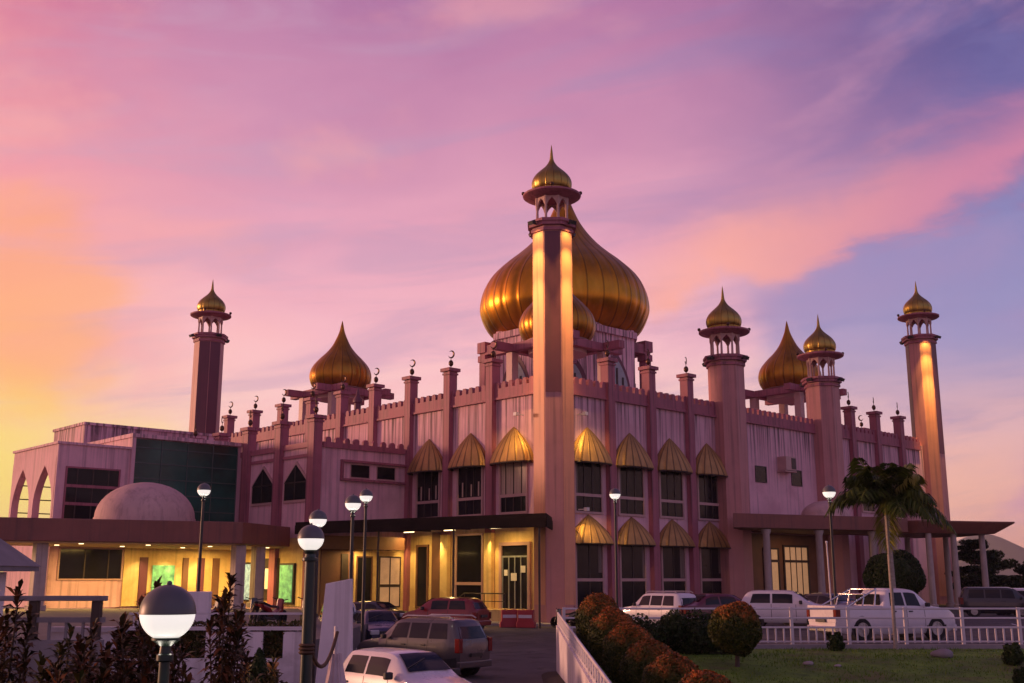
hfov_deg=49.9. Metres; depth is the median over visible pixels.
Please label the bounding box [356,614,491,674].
parked car
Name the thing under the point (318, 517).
street lamp
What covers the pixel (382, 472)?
window
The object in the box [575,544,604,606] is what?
window
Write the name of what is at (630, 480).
window
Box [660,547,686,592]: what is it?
window
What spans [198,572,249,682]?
leafy shrub
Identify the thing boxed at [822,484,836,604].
street lamp
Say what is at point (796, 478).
window
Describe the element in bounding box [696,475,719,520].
window
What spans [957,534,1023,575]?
hills
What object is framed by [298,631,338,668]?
rope
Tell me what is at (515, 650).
forecourt
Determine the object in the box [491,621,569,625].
apron pavement
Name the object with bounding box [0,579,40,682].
leafy shrub
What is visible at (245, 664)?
leafy shrub
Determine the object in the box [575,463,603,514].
window
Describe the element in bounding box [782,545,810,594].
window
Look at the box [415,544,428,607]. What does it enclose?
window
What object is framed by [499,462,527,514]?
window
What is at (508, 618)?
road barrier
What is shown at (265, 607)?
motorcycle
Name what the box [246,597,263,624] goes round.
motorcycle
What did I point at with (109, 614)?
terrace
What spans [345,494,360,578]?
street lamp
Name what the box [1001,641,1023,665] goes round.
shrub
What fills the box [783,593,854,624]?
parked car
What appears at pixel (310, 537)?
street lamp
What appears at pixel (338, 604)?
gate pylon
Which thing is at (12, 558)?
guard booth
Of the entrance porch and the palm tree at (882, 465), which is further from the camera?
the entrance porch
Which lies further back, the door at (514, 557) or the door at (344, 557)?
the door at (344, 557)
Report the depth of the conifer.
20.11 m
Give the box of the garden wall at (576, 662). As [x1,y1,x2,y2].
[556,612,611,682]
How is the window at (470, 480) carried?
in the mosque
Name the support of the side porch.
attached to the mosque
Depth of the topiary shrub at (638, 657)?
24.03 m
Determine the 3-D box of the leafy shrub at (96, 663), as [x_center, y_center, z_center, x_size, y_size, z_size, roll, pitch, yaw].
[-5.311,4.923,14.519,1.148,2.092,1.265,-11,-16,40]
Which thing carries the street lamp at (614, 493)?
on the car park
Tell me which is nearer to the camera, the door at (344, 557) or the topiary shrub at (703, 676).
the topiary shrub at (703, 676)
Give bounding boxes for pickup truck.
[806,588,956,640]
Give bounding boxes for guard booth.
[0,538,41,616]
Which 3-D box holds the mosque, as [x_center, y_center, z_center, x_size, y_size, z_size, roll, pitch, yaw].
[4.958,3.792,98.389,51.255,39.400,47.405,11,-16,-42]
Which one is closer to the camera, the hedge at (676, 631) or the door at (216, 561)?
the hedge at (676, 631)
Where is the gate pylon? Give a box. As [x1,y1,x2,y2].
[315,579,352,682]
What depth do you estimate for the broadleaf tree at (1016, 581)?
91.54 m
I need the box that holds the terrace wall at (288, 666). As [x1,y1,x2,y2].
[50,613,301,682]
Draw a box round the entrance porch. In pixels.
[0,482,289,610]
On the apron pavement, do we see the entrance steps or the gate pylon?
the entrance steps
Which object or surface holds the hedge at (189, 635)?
attached to the terrace wall at (288, 666)
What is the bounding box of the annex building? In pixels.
[3,396,406,616]
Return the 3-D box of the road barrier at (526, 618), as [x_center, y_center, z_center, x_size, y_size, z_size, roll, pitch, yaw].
[0.748,14.718,58.401,1.000,0.920,0.455,-3,-13,14]
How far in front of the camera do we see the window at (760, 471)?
79.40 m
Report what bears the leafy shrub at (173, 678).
on the driveway
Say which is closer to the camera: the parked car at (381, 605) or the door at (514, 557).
the parked car at (381, 605)
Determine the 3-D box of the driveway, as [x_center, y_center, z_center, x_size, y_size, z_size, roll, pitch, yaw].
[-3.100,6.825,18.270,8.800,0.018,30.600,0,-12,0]
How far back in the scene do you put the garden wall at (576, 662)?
24.36 m
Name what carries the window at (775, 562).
in the side porch
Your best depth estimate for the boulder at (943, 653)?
30.48 m
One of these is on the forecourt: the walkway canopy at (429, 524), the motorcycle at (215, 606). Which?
the walkway canopy at (429, 524)
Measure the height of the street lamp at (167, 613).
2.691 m
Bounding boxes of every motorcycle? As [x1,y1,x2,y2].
[211,597,227,619]
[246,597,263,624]
[257,597,287,626]
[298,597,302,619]
[550,608,576,627]
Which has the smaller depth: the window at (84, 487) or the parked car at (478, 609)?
the parked car at (478, 609)
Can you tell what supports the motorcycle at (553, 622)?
on the car park
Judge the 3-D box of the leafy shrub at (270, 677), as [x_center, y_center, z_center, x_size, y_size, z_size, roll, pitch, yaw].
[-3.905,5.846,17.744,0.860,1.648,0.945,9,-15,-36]
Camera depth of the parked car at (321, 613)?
44.70 m
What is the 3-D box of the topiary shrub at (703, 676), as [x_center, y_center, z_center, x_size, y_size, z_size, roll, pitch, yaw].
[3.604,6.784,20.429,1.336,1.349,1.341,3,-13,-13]
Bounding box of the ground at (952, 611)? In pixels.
[3,582,997,613]
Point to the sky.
(366, 165)
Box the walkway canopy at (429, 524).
[295,513,552,627]
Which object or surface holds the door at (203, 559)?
in the annex building
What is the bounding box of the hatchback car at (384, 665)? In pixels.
[343,647,470,682]
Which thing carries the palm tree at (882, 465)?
on the car park
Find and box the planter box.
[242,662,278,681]
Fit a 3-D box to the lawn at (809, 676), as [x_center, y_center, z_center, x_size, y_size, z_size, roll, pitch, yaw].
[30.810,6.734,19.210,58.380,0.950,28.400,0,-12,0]
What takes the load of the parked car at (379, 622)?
on the forecourt
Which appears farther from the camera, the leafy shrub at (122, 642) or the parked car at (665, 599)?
the parked car at (665, 599)
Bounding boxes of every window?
[56,547,123,579]
[62,466,120,518]
[251,466,271,506]
[283,461,305,503]
[350,464,369,478]
[355,556,372,601]
[376,466,395,480]
[378,556,400,606]
[415,472,440,517]
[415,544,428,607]
[454,533,483,600]
[456,467,483,515]
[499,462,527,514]
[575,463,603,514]
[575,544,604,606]
[617,467,645,516]
[618,546,647,607]
[658,471,684,518]
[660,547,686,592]
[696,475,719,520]
[699,548,721,593]
[755,465,766,482]
[762,547,780,589]
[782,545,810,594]
[791,470,802,486]
[861,474,875,512]
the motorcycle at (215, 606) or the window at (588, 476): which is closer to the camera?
the motorcycle at (215, 606)
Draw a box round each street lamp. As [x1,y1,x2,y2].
[138,581,195,682]
[188,482,211,624]
[297,523,323,682]
[309,509,326,682]
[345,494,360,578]
[359,488,372,641]
[609,488,620,606]
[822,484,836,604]
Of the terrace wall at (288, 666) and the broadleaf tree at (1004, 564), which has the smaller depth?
the terrace wall at (288, 666)
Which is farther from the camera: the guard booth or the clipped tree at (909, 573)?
the clipped tree at (909, 573)
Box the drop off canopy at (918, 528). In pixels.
[850,513,1014,607]
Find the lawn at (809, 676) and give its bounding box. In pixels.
[597,649,1023,682]
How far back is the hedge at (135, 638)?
27.00 m
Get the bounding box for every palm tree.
[824,457,957,648]
[844,462,921,587]
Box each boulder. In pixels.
[803,661,813,664]
[930,648,952,657]
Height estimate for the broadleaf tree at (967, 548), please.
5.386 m
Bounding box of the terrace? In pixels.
[1,608,367,678]
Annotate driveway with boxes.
[458,674,542,682]
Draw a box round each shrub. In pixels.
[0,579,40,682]
[29,623,98,682]
[35,618,135,682]
[66,669,98,682]
[84,636,145,682]
[93,576,194,682]
[132,649,210,682]
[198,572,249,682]
[207,603,255,682]
[246,651,287,682]
[574,591,618,652]
[586,606,635,669]
[602,620,653,682]
[619,638,672,682]
[641,650,699,682]
[678,669,731,682]
[707,601,762,666]
[826,631,845,650]
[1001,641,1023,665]
[1012,666,1023,682]
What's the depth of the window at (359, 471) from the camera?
72.09 m
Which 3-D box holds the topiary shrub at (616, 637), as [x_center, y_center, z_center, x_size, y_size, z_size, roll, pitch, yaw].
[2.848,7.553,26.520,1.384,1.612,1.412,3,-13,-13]
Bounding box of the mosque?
[189,145,954,622]
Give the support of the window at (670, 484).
in the mosque
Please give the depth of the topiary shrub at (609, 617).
28.52 m
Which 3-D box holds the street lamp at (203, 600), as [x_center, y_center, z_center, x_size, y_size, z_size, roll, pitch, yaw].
[-10.660,7.297,37.607,0.840,4.941,0.840,2,-12,-8]
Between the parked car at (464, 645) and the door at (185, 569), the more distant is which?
the door at (185, 569)
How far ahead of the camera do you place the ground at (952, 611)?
83.61 m
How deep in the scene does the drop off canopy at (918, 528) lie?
79.54 m
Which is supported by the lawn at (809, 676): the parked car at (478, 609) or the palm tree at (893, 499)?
the palm tree at (893, 499)
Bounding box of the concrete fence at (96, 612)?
[0,596,107,682]
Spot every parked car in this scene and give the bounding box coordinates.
[317,603,356,621]
[353,601,408,619]
[353,609,397,639]
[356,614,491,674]
[400,597,490,628]
[622,591,695,624]
[683,593,741,616]
[741,590,820,625]
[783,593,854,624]
[958,587,1023,616]
[997,588,1023,614]
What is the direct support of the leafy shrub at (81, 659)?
on the driveway
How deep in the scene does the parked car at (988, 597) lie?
61.30 m
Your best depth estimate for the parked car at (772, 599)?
47.08 m
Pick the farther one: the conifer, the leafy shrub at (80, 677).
the conifer
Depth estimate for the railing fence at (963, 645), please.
33.78 m
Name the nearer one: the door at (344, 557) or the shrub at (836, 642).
the shrub at (836, 642)
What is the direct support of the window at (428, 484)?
in the mosque
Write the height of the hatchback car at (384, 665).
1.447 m
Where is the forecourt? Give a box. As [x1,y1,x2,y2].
[460,625,555,673]
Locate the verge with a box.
[541,671,564,682]
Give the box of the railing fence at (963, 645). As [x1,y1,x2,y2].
[562,607,1023,648]
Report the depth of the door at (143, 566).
70.43 m
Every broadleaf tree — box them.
[944,538,1009,589]
[959,549,1019,586]
[1000,564,1023,587]
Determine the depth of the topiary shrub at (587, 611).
31.05 m
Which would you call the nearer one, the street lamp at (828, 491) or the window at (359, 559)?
the street lamp at (828, 491)
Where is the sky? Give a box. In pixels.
[0,0,1023,571]
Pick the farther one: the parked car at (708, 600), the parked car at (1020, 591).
the parked car at (1020, 591)
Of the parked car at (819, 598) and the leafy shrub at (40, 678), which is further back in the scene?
the parked car at (819, 598)
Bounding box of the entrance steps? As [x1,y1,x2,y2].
[459,593,524,621]
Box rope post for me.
[325,626,345,682]
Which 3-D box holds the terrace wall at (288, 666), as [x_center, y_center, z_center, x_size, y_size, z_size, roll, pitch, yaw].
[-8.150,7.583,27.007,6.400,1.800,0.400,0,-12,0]
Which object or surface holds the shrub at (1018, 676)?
on the lawn at (809, 676)
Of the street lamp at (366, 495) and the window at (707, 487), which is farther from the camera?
the window at (707, 487)
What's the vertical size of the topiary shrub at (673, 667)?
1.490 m
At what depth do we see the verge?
30.54 m
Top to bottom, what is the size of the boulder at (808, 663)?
0.134 m
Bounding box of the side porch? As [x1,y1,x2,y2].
[733,501,907,594]
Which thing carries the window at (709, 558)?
in the mosque
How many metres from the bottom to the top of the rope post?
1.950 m
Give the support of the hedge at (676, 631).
on the lawn at (809, 676)
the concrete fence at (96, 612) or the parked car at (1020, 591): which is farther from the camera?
the parked car at (1020, 591)
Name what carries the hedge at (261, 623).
on the terrace
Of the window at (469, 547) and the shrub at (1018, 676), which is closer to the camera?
the shrub at (1018, 676)
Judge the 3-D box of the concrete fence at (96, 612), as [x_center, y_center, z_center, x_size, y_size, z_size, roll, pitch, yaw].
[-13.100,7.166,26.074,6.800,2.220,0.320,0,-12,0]
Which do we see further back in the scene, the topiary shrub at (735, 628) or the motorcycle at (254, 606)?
the motorcycle at (254, 606)
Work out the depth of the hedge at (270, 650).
26.99 m
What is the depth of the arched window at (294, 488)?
71.03 m
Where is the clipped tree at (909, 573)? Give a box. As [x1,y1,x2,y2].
[862,548,925,593]
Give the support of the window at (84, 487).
in the annex building
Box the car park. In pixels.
[549,614,1023,643]
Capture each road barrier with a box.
[500,609,516,627]
[516,610,535,627]
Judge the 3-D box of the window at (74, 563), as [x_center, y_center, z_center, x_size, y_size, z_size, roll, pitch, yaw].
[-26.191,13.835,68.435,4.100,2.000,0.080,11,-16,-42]
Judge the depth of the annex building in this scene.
71.49 m
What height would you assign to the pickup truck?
1.787 m
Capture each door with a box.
[137,557,148,604]
[181,558,188,589]
[196,558,204,590]
[211,558,219,603]
[341,554,347,580]
[499,541,530,609]
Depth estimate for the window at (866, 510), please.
88.77 m
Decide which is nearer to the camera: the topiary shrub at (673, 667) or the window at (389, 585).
the topiary shrub at (673, 667)
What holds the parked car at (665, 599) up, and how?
on the car park
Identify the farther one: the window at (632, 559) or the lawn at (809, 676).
the window at (632, 559)
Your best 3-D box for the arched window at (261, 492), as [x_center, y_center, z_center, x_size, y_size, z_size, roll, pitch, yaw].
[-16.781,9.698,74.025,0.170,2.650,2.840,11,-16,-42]
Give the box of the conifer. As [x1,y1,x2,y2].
[244,647,269,682]
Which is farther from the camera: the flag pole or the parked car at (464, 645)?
the flag pole
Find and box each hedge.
[125,630,149,657]
[127,618,301,643]
[176,630,208,660]
[262,630,286,660]
[631,608,729,654]
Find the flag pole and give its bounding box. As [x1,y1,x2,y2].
[825,541,831,604]

